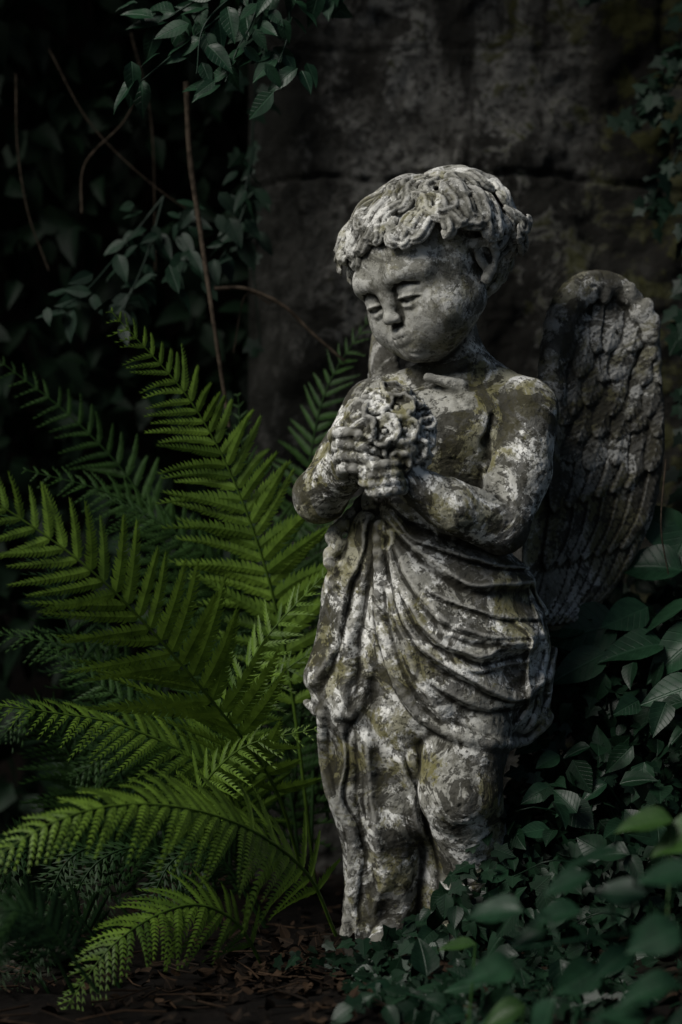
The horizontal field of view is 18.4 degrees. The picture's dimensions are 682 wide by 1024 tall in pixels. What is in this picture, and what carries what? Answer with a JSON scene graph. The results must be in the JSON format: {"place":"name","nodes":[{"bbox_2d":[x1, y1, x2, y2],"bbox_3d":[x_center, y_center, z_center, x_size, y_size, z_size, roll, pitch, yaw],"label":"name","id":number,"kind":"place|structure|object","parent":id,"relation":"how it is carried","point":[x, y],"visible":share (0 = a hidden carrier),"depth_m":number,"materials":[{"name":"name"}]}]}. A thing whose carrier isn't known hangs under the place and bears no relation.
{"place":"outdoors","nodes":[
{"label":"outdoors","id":0,"kind":"place"},
{"bbox_2d":[0,812,681,1023],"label":"ground","id":1,"kind":"structure","parent":0,"point":[312,909],"depth_m":3.04,"materials":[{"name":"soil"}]},
{"bbox_2d":[0,932,86,976],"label":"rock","id":2,"kind":"object","parent":1,"relation":"on","point":[55,971],"visible":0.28,"depth_m":3.11,"materials":[{"name":"grey stone"}]},
{"bbox_2d":[0,0,248,860],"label":"dark hedge","id":3,"kind":"object","parent":1,"relation":"on","point":[53,117],"visible":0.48,"depth_m":4.07,"materials":[{"name":"green plant"}]},
{"bbox_2d":[0,0,248,808],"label":"foliage","id":4,"kind":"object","parent":1,"relation":"on","point":[78,37],"depth_m":5.14,"materials":[{"name":"plant"}]},
{"bbox_2d":[0,307,329,893],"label":"fern","id":5,"kind":"object","parent":1,"relation":"on","point":[241,752],"visible":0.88,"depth_m":3.17,"materials":[{"name":"green plant"}]},
{"bbox_2d":[0,764,339,1010],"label":"fern","id":6,"kind":"object","parent":1,"relation":"on","point":[231,809],"visible":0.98,"depth_m":2.94,"materials":[{"name":"green plant"}]},
{"bbox_2d":[0,315,371,993],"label":"fern","id":7,"kind":"object","parent":1,"relation":"on","point":[26,887],"visible":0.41,"depth_m":3.36,"materials":[{"name":"green plant"}]},
{"bbox_2d":[304,926,414,963],"bbox_3d":[0.081,0.671,3.170,0.325,0.063,0.305,0,0,40],"label":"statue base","id":8,"kind":"object","parent":1,"relation":"on","point":[349,951],"visible":0.06,"depth_m":3.15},
{"bbox_2d":[247,0,681,876],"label":"stone wall","id":9,"kind":"structure","parent":1,"relation":"on","point":[521,100],"depth_m":3.78,"materials":[{"name":"grey stone"}]},
{"bbox_2d":[225,0,681,506],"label":"wall creeper","id":10,"kind":"object","parent":9,"relation":"attached to","point":[654,103],"depth_m":3.64,"materials":[{"name":"green plant"}]},
{"bbox_2d":[273,571,681,1023],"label":"ivy","id":11,"kind":"object","parent":1,"relation":"on","point":[601,709],"visible":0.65,"depth_m":3.08,"materials":[{"name":"green plant"}]},
{"bbox_2d":[292,165,664,942],"bbox_3d":[0.203,0.083,3.185,0.502,1.228,0.495,0,0,19],"label":"cherub statue","id":12,"kind":"object","parent":1,"relation":"on","point":[464,457],"visible":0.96,"depth_m":3.12,"materials":[{"name":"stone"}]},
{"bbox_2d":[366,505,681,1023],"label":"broadleaf shrub","id":13,"kind":"object","parent":1,"relation":"on","point":[585,640],"visible":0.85,"depth_m":2.55,"materials":[{"name":"green plant"}]},
{"bbox_2d":[438,806,681,1023],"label":"young shrub","id":14,"kind":"object","parent":1,"relation":"on","point":[507,1010],"visible":0.91,"depth_m":2.51,"materials":[{"name":"green plant"}]},
{"bbox_3d":[-0.505,-0.889,4.103,6.255,3.318,2.301,0,0,0],"label":"overhanging tree","id":15,"kind":"object","parent":1,"relation":"on","visible":0},
{"bbox_2d":[113,0,352,119],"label":"overhanging branch","id":16,"kind":"object","parent":15,"relation":"attached to","point":[247,29],"visible":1,"depth_m":3.24,"materials":[{"name":"green plant"}]},
{"bbox_2d":[15,33,668,573],"bbox_3d":[-0.030,-0.385,3.481,1.161,0.964,0.241,0,0,31],"label":"bare vine","id":17,"kind":"object","parent":15,"relation":"attached to","point":[197,209],"visible":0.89,"depth_m":3.50,"materials":[{"name":"brown plant"}]},
{"bbox_2d":[35,147,272,345],"bbox_3d":[-0.308,-0.454,3.540,0.402,0.362,0.151,0,0,-17],"label":"hanging foliage","id":18,"kind":"object","parent":17,"relation":"hanging from","point":[240,206],"visible":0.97,"depth_m":3.55,"materials":[{"name":"green plant"}]}
]}

